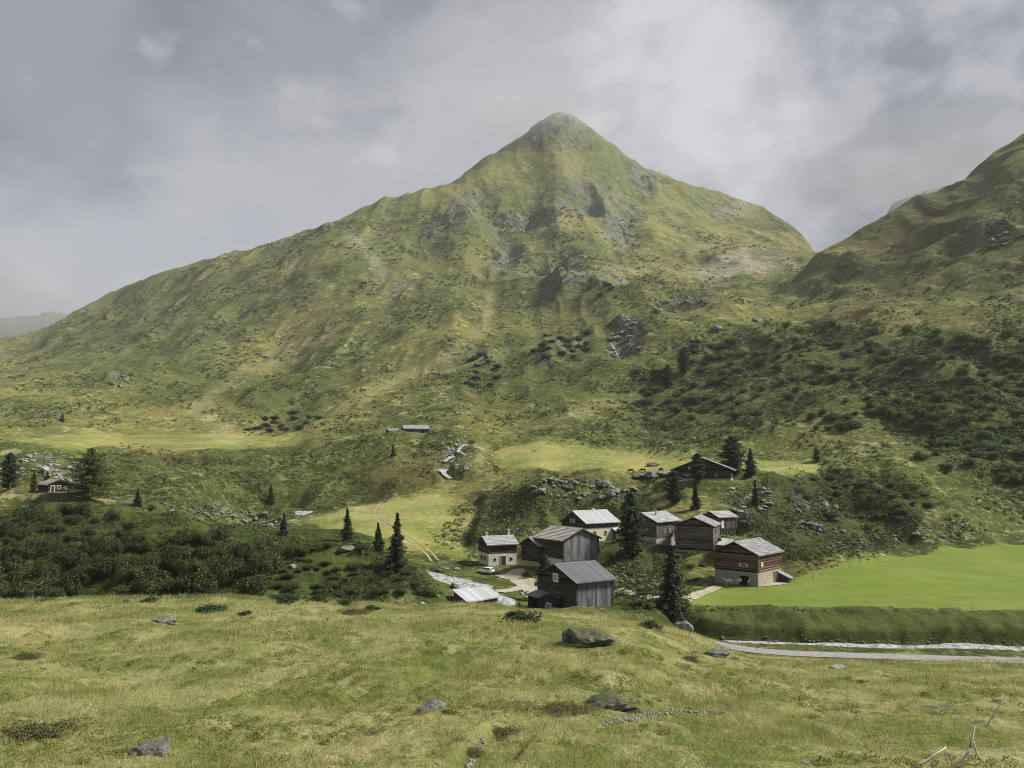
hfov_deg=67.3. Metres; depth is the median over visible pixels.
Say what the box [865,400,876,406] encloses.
alder bush
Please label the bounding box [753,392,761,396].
alder bush
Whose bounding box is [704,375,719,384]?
alder bush
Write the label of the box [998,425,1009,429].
alder bush
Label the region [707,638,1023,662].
road
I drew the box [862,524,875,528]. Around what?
alder bush
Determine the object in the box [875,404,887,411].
alder bush
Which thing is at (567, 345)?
dwarf pine
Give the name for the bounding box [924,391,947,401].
alder bush
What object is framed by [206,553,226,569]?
willow bush
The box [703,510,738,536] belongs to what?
stilt barn
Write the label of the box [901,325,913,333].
alder bush
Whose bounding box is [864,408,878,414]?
alder bush
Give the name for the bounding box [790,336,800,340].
alder bush
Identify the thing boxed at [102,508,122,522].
willow bush
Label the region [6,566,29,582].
willow bush
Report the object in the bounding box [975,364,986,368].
alder bush
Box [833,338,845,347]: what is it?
alder bush
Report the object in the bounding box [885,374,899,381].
alder bush
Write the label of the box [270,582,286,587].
spur bush
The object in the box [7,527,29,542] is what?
willow bush
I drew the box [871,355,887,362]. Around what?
alder bush
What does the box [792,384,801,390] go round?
alder bush
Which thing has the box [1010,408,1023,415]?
alder bush
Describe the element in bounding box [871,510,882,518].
alder bush
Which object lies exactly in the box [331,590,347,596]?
spur bush
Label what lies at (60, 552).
willow bush
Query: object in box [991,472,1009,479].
alder bush
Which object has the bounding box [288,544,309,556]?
willow bush
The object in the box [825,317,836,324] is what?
alder bush
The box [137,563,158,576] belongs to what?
willow bush
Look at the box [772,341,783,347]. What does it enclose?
alder bush
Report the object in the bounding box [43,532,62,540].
willow bush
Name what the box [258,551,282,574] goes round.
willow bush
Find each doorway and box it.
[559,596,563,607]
[739,575,749,585]
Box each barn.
[401,425,429,432]
[519,536,542,566]
[525,560,617,608]
[533,525,601,564]
[673,514,721,552]
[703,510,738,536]
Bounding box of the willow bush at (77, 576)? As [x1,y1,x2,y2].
[59,566,90,585]
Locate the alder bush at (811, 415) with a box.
[806,412,817,418]
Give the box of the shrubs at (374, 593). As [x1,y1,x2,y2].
[0,440,972,611]
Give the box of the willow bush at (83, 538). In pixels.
[80,535,96,544]
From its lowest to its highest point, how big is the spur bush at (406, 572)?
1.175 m
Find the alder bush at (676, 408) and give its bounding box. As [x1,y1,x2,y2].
[667,404,684,413]
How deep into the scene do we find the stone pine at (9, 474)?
213.66 m
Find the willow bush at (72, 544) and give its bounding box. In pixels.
[61,542,78,550]
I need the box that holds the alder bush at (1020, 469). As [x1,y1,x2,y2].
[1015,466,1023,471]
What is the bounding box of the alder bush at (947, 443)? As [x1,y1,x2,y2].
[934,439,961,446]
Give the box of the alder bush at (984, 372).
[976,369,992,375]
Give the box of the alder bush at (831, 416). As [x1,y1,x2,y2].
[822,412,841,420]
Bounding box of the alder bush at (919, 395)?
[915,393,925,397]
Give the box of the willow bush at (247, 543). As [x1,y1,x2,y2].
[240,539,252,548]
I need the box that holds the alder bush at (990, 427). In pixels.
[985,425,998,429]
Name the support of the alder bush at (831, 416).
on the ground at (968, 588)
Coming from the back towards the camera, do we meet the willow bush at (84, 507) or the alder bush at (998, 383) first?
the alder bush at (998, 383)
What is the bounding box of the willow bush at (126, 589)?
[116,583,140,595]
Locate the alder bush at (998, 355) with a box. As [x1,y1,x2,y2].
[988,352,1011,358]
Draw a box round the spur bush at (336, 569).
[330,566,343,571]
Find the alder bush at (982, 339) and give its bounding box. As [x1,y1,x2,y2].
[978,335,993,343]
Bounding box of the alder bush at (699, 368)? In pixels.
[694,366,711,371]
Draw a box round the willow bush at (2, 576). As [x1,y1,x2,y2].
[0,571,7,580]
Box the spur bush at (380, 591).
[371,587,388,593]
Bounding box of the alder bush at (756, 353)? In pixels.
[748,350,762,356]
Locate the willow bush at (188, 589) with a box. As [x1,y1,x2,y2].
[173,572,207,593]
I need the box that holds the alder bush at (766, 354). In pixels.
[760,350,769,356]
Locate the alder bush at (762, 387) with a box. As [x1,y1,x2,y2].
[758,384,767,389]
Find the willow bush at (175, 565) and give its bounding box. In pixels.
[165,556,201,574]
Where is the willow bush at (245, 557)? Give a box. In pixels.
[241,550,265,561]
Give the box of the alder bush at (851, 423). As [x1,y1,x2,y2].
[838,419,862,428]
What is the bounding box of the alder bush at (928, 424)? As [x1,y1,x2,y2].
[923,421,939,428]
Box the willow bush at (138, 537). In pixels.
[123,532,146,542]
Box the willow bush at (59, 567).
[42,562,68,577]
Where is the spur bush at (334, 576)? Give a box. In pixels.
[328,573,340,578]
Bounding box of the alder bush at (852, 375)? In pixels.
[843,371,859,377]
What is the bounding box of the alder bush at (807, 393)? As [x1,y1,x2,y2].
[803,391,813,394]
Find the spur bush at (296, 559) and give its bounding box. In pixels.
[291,556,303,560]
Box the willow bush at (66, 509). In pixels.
[55,501,78,515]
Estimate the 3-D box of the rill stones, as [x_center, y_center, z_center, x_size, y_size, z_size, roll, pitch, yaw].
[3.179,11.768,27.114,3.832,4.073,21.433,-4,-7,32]
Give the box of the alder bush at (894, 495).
[887,493,902,497]
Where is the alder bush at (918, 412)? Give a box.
[911,405,927,416]
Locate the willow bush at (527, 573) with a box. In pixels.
[521,570,533,577]
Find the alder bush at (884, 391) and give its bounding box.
[877,388,892,395]
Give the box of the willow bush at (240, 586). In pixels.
[231,575,252,593]
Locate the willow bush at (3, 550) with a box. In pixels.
[0,542,13,557]
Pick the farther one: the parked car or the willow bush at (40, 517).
the parked car
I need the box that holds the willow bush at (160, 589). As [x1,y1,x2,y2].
[137,574,176,596]
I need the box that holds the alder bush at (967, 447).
[961,444,972,450]
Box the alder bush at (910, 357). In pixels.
[905,355,918,359]
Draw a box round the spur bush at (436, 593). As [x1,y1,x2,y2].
[429,590,442,596]
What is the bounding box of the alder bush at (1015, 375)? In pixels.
[1004,372,1023,378]
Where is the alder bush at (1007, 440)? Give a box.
[1002,437,1014,444]
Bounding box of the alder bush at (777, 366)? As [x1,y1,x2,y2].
[771,360,784,370]
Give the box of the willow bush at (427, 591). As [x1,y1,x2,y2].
[414,587,433,595]
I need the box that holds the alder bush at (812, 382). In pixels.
[807,378,817,385]
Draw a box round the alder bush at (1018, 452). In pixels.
[1009,448,1023,457]
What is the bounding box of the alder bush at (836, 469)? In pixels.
[830,467,845,471]
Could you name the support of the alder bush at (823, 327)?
on the ground at (968, 588)
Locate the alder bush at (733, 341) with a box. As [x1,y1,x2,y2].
[720,337,742,345]
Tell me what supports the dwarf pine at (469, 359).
on the ground at (968, 588)
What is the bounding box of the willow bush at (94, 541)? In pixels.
[91,536,102,545]
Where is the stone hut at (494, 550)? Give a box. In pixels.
[476,529,518,565]
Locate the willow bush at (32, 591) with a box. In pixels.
[9,582,55,599]
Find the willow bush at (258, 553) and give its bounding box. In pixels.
[249,550,278,560]
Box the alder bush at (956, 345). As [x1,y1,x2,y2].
[950,342,962,348]
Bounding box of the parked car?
[477,567,495,573]
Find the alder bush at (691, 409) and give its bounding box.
[687,406,694,411]
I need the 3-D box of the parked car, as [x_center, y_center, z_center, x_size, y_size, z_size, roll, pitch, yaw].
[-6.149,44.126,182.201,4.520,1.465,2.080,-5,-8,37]
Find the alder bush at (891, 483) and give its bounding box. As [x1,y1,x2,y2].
[886,481,897,485]
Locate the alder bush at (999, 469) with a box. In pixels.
[992,466,1005,472]
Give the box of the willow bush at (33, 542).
[23,536,45,548]
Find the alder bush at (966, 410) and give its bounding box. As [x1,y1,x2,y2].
[956,407,973,412]
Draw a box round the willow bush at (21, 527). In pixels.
[5,526,24,535]
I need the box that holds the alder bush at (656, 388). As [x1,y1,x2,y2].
[651,385,664,391]
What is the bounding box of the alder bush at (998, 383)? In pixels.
[988,378,1009,386]
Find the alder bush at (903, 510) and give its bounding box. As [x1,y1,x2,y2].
[895,508,909,512]
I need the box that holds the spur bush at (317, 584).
[311,582,322,587]
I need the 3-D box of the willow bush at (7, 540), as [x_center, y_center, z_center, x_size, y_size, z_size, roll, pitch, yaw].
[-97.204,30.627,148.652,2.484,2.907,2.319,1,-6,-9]
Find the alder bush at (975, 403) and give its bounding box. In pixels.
[966,397,984,407]
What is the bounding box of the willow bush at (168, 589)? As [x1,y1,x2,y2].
[164,576,189,594]
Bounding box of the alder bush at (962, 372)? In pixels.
[954,367,969,375]
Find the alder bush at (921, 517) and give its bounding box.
[911,513,923,518]
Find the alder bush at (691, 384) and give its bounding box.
[686,380,699,387]
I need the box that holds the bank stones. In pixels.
[721,633,1021,649]
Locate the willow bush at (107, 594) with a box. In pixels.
[98,591,116,595]
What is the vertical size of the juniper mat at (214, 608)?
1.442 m
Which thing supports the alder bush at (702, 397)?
on the ground at (968, 588)
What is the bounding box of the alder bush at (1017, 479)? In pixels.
[1008,472,1022,482]
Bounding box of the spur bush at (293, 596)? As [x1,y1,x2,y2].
[283,594,300,599]
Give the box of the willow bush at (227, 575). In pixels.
[212,561,246,585]
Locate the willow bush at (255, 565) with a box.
[245,554,274,574]
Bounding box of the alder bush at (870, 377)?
[866,375,875,379]
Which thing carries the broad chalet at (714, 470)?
on the ground at (968, 588)
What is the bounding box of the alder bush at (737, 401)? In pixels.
[731,399,744,404]
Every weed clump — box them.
[513,601,524,608]
[627,569,635,574]
[642,601,655,609]
[653,590,662,595]
[686,563,695,567]
[687,550,695,554]
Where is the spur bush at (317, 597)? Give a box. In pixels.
[311,593,325,600]
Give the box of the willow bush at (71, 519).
[64,514,83,524]
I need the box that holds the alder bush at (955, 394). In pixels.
[951,391,961,396]
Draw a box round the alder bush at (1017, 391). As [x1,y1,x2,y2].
[1010,388,1023,395]
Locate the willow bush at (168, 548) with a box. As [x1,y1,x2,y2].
[158,542,184,557]
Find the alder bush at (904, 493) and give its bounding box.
[899,491,912,496]
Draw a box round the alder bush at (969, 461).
[962,456,976,466]
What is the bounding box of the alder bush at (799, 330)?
[793,326,808,333]
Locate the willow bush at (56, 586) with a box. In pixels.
[47,583,62,589]
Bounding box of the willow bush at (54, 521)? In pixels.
[42,517,57,525]
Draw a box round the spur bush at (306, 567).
[302,564,313,569]
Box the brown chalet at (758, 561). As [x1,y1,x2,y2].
[710,537,793,586]
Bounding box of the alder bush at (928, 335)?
[920,332,936,339]
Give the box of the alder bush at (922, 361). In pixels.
[917,359,928,364]
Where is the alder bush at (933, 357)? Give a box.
[926,353,942,361]
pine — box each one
[0,453,22,488]
[251,426,262,429]
[279,427,289,430]
[292,425,304,429]
[460,357,474,361]
[468,382,479,386]
[471,375,480,378]
[476,351,486,355]
[534,553,549,588]
[539,353,553,357]
[543,339,555,343]
[563,343,572,346]
[572,336,582,340]
[579,329,591,334]
[581,346,590,350]
[602,281,611,285]
[615,492,649,558]
[628,368,640,374]
[659,364,675,387]
[661,470,685,503]
[675,346,691,373]
[687,453,706,480]
[688,344,699,347]
[689,359,698,364]
[695,339,705,343]
[714,435,746,473]
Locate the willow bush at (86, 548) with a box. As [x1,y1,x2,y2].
[71,541,91,555]
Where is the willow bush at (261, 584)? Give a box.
[236,571,274,595]
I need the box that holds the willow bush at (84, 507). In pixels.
[74,500,94,516]
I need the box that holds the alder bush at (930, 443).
[928,439,937,445]
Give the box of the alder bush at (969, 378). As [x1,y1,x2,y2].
[958,375,977,381]
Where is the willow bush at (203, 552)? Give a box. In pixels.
[190,543,222,560]
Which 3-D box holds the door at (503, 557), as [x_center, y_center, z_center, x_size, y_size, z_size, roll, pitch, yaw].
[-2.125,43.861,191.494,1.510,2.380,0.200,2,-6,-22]
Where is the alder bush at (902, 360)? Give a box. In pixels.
[896,357,908,363]
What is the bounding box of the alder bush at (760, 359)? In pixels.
[753,356,769,364]
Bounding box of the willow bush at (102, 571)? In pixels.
[84,555,116,577]
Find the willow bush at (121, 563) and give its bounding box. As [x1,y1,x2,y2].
[108,554,140,574]
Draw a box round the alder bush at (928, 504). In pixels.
[922,501,935,506]
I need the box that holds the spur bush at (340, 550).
[336,549,346,552]
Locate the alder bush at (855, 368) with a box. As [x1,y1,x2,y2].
[847,365,862,370]
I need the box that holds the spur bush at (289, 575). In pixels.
[280,572,295,577]
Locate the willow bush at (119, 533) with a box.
[115,527,133,538]
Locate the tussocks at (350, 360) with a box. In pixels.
[0,178,1023,543]
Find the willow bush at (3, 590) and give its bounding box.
[0,582,16,599]
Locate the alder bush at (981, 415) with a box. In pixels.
[968,411,994,418]
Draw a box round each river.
[427,571,515,606]
[724,640,1023,650]
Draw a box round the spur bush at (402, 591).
[394,587,407,594]
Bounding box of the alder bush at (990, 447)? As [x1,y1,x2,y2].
[987,443,997,450]
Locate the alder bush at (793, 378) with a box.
[785,375,799,381]
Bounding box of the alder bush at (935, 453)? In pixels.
[931,449,941,455]
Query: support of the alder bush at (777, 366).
on the ground at (968, 588)
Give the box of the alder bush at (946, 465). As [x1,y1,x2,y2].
[942,463,954,468]
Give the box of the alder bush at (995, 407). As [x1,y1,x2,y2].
[989,404,998,409]
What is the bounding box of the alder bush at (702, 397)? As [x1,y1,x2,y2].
[697,394,713,399]
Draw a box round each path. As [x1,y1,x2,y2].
[495,569,537,593]
[495,586,525,591]
[617,588,659,597]
[681,586,721,600]
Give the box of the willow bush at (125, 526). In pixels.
[121,522,139,529]
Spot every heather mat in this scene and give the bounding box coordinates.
[0,713,99,745]
[2,651,45,660]
[35,597,55,601]
[103,747,132,757]
[338,608,375,615]
[464,746,485,755]
[492,723,524,740]
[538,700,599,718]
[559,639,593,647]
[682,655,702,663]
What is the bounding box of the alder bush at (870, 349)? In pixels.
[864,347,876,352]
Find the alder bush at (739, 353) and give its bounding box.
[732,350,749,356]
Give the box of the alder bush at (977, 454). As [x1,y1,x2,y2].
[967,451,985,458]
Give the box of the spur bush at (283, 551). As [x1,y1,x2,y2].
[278,548,287,553]
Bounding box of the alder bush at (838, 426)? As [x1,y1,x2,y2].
[832,421,850,431]
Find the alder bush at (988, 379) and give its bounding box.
[981,377,993,381]
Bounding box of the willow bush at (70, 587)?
[60,579,83,595]
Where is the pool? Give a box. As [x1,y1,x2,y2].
[295,511,312,515]
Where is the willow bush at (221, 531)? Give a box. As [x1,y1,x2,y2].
[208,523,231,539]
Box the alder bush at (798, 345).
[792,341,804,349]
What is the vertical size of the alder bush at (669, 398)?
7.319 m
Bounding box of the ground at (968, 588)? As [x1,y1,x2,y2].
[0,112,1023,767]
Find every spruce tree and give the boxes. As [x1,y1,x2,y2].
[132,489,142,506]
[266,484,276,503]
[276,513,288,535]
[338,507,354,541]
[372,523,386,553]
[384,512,407,570]
[390,444,395,456]
[655,545,696,624]
[689,479,701,509]
[742,448,759,477]
[752,480,759,504]
[930,423,937,442]
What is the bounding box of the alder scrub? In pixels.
[606,314,1023,465]
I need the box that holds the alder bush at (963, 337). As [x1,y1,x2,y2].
[952,332,972,340]
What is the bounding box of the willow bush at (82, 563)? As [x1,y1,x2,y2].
[73,557,99,577]
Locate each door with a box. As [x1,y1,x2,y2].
[50,485,54,491]
[501,555,505,564]
[527,552,530,560]
[773,570,778,582]
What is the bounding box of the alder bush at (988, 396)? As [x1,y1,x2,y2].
[979,392,995,399]
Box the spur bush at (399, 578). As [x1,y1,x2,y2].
[395,575,405,580]
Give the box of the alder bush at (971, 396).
[967,394,982,398]
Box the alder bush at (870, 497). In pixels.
[861,494,876,500]
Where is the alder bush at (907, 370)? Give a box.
[900,367,914,373]
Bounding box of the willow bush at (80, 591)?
[72,588,91,596]
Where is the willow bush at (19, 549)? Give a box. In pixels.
[10,542,36,559]
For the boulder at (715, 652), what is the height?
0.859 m
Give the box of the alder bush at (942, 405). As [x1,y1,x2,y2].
[929,403,948,408]
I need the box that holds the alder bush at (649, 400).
[639,396,655,404]
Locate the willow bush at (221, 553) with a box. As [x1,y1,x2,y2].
[210,546,233,558]
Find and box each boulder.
[39,465,49,470]
[129,736,169,757]
[151,615,176,624]
[340,545,354,550]
[416,697,445,713]
[451,583,458,588]
[536,488,544,492]
[547,476,554,481]
[562,628,616,647]
[563,483,572,489]
[582,492,589,496]
[585,690,637,711]
[602,480,610,486]
[607,344,614,349]
[608,491,615,496]
[611,351,617,356]
[627,486,638,490]
[632,474,645,477]
[644,471,657,477]
[646,462,659,466]
[655,470,668,476]
[674,621,693,631]
[704,647,729,658]
[711,326,721,329]
[802,759,811,765]
[811,522,818,528]
[821,502,827,507]
[830,664,845,668]
[999,235,1009,242]
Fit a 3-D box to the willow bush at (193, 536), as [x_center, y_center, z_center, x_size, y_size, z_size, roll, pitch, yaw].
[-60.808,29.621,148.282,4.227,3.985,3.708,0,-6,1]
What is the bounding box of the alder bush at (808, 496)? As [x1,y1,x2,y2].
[801,492,812,499]
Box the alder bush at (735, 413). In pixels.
[724,408,747,417]
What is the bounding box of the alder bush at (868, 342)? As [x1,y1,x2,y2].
[862,339,875,346]
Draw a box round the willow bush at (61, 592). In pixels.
[42,586,65,597]
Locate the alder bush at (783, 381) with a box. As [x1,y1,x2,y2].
[776,378,788,383]
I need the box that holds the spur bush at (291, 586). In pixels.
[282,582,300,590]
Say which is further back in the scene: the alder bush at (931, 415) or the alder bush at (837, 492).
the alder bush at (931, 415)
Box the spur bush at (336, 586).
[332,584,342,588]
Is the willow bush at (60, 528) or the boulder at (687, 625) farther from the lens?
the willow bush at (60, 528)
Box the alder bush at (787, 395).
[780,392,795,399]
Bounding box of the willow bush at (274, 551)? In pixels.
[246,547,280,560]
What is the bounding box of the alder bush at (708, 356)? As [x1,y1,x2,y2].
[702,352,714,359]
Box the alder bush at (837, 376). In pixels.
[824,372,848,380]
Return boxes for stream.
[438,469,451,477]
[456,444,467,451]
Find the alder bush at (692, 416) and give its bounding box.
[686,414,696,418]
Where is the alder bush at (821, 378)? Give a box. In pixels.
[815,374,826,382]
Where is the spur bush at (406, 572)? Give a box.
[402,570,412,574]
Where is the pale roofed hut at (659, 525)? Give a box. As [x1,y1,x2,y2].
[636,510,681,545]
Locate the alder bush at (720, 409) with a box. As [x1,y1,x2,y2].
[715,407,725,411]
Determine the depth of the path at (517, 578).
171.06 m
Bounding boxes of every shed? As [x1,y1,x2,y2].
[386,428,400,432]
[452,586,499,603]
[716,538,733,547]
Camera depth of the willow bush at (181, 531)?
148.37 m
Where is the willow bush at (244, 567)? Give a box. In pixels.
[237,560,255,579]
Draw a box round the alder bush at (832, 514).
[824,510,840,517]
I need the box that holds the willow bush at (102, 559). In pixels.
[93,551,125,566]
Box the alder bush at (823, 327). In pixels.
[819,324,829,330]
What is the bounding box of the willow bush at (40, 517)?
[38,515,50,519]
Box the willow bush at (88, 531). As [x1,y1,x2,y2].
[78,525,97,536]
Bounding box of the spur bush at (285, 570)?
[278,568,288,572]
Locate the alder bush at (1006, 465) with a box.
[998,459,1017,470]
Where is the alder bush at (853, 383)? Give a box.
[851,380,859,386]
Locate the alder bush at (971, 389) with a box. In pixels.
[965,385,980,393]
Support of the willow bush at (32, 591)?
on the ground at (968, 588)
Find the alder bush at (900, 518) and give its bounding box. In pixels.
[895,516,905,520]
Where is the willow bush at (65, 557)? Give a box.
[54,546,87,566]
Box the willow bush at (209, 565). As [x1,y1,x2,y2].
[203,560,214,570]
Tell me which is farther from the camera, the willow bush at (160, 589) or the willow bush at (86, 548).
the willow bush at (86, 548)
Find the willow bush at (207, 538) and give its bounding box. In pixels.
[194,532,212,545]
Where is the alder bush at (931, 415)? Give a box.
[925,412,943,419]
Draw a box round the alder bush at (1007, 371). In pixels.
[1000,369,1011,374]
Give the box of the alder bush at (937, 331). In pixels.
[931,328,942,334]
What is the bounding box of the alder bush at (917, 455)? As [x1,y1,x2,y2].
[913,450,930,459]
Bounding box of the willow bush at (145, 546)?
[133,540,154,552]
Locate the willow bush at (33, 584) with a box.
[9,575,44,599]
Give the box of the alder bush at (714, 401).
[708,397,722,405]
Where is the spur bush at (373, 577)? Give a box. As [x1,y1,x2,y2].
[370,575,379,579]
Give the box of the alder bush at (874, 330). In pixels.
[866,327,884,334]
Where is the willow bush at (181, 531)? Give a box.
[174,529,187,535]
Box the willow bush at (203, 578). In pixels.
[175,566,214,593]
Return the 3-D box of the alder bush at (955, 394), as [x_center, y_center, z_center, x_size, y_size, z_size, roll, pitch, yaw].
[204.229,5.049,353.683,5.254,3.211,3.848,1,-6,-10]
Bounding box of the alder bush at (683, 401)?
[677,397,691,404]
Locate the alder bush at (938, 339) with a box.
[930,335,945,344]
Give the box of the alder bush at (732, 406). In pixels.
[727,404,736,409]
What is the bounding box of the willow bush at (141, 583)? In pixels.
[128,571,160,595]
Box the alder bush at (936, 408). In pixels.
[933,406,950,416]
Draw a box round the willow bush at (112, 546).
[100,539,124,555]
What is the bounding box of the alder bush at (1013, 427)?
[1006,424,1019,429]
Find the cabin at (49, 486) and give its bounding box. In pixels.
[38,479,72,493]
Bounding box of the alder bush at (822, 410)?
[817,406,827,413]
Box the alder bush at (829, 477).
[823,475,835,479]
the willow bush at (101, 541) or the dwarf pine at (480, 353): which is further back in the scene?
the dwarf pine at (480, 353)
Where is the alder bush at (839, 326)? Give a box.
[834,323,843,328]
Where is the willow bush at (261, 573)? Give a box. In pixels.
[254,572,270,581]
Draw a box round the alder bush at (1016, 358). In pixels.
[1006,355,1023,362]
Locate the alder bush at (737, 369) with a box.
[731,366,745,372]
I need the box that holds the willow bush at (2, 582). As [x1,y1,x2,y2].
[0,578,8,588]
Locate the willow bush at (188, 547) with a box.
[176,543,191,557]
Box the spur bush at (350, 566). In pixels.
[345,563,363,568]
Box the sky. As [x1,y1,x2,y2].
[0,0,1023,318]
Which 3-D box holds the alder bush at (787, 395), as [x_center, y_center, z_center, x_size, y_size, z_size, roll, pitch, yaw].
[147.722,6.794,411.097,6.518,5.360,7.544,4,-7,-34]
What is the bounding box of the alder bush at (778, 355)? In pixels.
[772,354,782,357]
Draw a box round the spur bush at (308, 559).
[302,558,313,562]
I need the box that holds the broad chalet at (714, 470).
[670,457,736,479]
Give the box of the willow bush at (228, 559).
[218,551,245,569]
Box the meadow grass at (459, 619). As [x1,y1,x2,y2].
[0,590,1023,767]
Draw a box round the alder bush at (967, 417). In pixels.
[953,413,978,421]
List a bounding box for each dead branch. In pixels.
[915,746,948,767]
[948,726,987,767]
[986,693,1003,725]
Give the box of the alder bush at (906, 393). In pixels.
[901,391,911,396]
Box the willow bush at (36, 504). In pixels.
[29,503,43,509]
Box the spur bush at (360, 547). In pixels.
[354,544,369,550]
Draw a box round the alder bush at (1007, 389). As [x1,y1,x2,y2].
[1001,387,1014,391]
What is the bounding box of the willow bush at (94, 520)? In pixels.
[90,517,100,523]
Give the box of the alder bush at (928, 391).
[917,387,940,394]
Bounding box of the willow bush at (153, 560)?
[130,552,161,568]
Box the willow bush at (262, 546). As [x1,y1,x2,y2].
[244,538,270,553]
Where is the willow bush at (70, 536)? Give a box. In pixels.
[63,533,76,540]
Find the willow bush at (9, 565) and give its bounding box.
[1,556,22,575]
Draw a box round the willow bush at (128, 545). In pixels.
[124,540,138,550]
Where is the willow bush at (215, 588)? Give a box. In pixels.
[191,578,218,594]
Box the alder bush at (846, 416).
[841,413,853,420]
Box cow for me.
[722,577,733,585]
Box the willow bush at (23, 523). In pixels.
[17,519,27,527]
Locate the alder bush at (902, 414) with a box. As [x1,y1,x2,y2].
[895,410,905,416]
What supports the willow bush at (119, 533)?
on the ground at (968, 588)
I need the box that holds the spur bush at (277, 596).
[269,593,289,599]
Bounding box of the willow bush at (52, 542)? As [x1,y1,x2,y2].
[35,536,62,551]
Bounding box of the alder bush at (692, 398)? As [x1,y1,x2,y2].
[685,395,697,401]
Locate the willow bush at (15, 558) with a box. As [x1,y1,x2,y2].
[3,552,27,563]
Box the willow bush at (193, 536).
[185,527,206,544]
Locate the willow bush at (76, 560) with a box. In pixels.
[64,549,100,568]
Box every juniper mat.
[139,596,158,602]
[195,603,228,613]
[236,610,252,615]
[275,597,295,603]
[366,604,379,610]
[498,609,542,623]
[638,620,662,628]
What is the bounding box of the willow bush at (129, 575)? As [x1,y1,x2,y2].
[112,563,146,583]
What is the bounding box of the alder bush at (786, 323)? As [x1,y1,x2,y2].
[781,320,790,326]
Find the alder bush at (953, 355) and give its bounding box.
[947,353,956,358]
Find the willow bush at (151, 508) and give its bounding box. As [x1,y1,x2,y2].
[146,504,154,510]
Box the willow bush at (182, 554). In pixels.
[159,546,190,572]
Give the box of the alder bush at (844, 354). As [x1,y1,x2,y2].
[838,350,850,358]
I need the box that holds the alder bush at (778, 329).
[775,327,783,332]
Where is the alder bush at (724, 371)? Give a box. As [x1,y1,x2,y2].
[720,368,729,374]
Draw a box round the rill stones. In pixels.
[464,704,737,767]
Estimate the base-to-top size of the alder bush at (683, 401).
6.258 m
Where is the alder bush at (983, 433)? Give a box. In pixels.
[974,429,993,437]
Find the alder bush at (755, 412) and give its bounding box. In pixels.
[746,408,762,415]
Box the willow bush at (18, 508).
[12,506,26,514]
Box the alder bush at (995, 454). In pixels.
[986,451,1000,458]
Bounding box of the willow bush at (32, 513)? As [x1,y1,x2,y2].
[14,505,41,520]
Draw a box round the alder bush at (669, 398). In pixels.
[664,394,675,402]
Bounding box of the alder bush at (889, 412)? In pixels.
[881,408,896,417]
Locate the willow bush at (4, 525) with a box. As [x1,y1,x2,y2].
[0,518,17,535]
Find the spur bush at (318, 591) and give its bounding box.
[312,588,325,594]
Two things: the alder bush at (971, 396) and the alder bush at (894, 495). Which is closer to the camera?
the alder bush at (894, 495)
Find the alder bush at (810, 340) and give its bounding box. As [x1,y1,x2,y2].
[805,338,816,343]
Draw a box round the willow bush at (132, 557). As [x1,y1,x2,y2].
[123,554,141,567]
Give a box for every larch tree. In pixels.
[28,471,38,492]
[41,471,51,481]
[50,447,128,499]
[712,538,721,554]
[811,446,823,461]
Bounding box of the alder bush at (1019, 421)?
[1012,419,1023,424]
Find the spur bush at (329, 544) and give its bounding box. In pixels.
[322,541,336,546]
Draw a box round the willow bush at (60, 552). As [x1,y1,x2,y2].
[50,546,70,564]
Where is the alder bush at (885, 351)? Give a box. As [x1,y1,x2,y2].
[878,347,891,354]
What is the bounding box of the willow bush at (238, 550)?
[224,543,245,559]
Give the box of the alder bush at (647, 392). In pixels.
[643,390,653,394]
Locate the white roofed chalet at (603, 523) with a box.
[559,508,620,540]
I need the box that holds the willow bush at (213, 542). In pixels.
[206,539,218,547]
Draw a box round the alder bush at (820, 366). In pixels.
[813,361,830,369]
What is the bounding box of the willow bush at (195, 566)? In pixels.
[176,555,212,576]
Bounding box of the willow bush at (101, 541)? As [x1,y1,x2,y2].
[94,532,120,549]
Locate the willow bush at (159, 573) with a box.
[145,568,172,580]
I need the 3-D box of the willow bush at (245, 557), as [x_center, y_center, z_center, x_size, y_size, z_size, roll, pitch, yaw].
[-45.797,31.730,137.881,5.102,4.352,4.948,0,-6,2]
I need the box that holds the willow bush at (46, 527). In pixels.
[38,521,56,531]
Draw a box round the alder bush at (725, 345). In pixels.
[712,342,730,349]
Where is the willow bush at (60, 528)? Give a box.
[55,525,66,532]
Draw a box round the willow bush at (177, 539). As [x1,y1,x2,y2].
[166,532,185,545]
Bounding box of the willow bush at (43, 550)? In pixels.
[31,544,51,557]
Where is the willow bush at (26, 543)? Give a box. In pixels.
[12,541,31,546]
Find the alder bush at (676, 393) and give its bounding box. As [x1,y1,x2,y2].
[671,391,682,395]
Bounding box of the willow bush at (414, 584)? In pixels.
[410,581,420,587]
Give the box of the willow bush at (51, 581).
[32,574,68,586]
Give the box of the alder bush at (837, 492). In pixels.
[832,489,842,495]
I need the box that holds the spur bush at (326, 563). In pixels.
[320,560,333,564]
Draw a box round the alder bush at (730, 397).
[725,393,735,400]
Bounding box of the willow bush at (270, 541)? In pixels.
[253,535,273,546]
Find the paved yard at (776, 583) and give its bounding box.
[763,582,786,585]
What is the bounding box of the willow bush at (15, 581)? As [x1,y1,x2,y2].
[0,577,25,587]
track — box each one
[374,500,432,560]
[379,499,438,559]
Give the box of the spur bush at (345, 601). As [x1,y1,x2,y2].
[338,599,351,604]
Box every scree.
[1,112,1023,433]
[15,435,994,601]
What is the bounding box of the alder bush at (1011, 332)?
[1002,328,1015,335]
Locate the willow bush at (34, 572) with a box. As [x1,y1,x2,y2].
[20,558,61,583]
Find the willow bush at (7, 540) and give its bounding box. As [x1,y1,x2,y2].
[1,536,16,546]

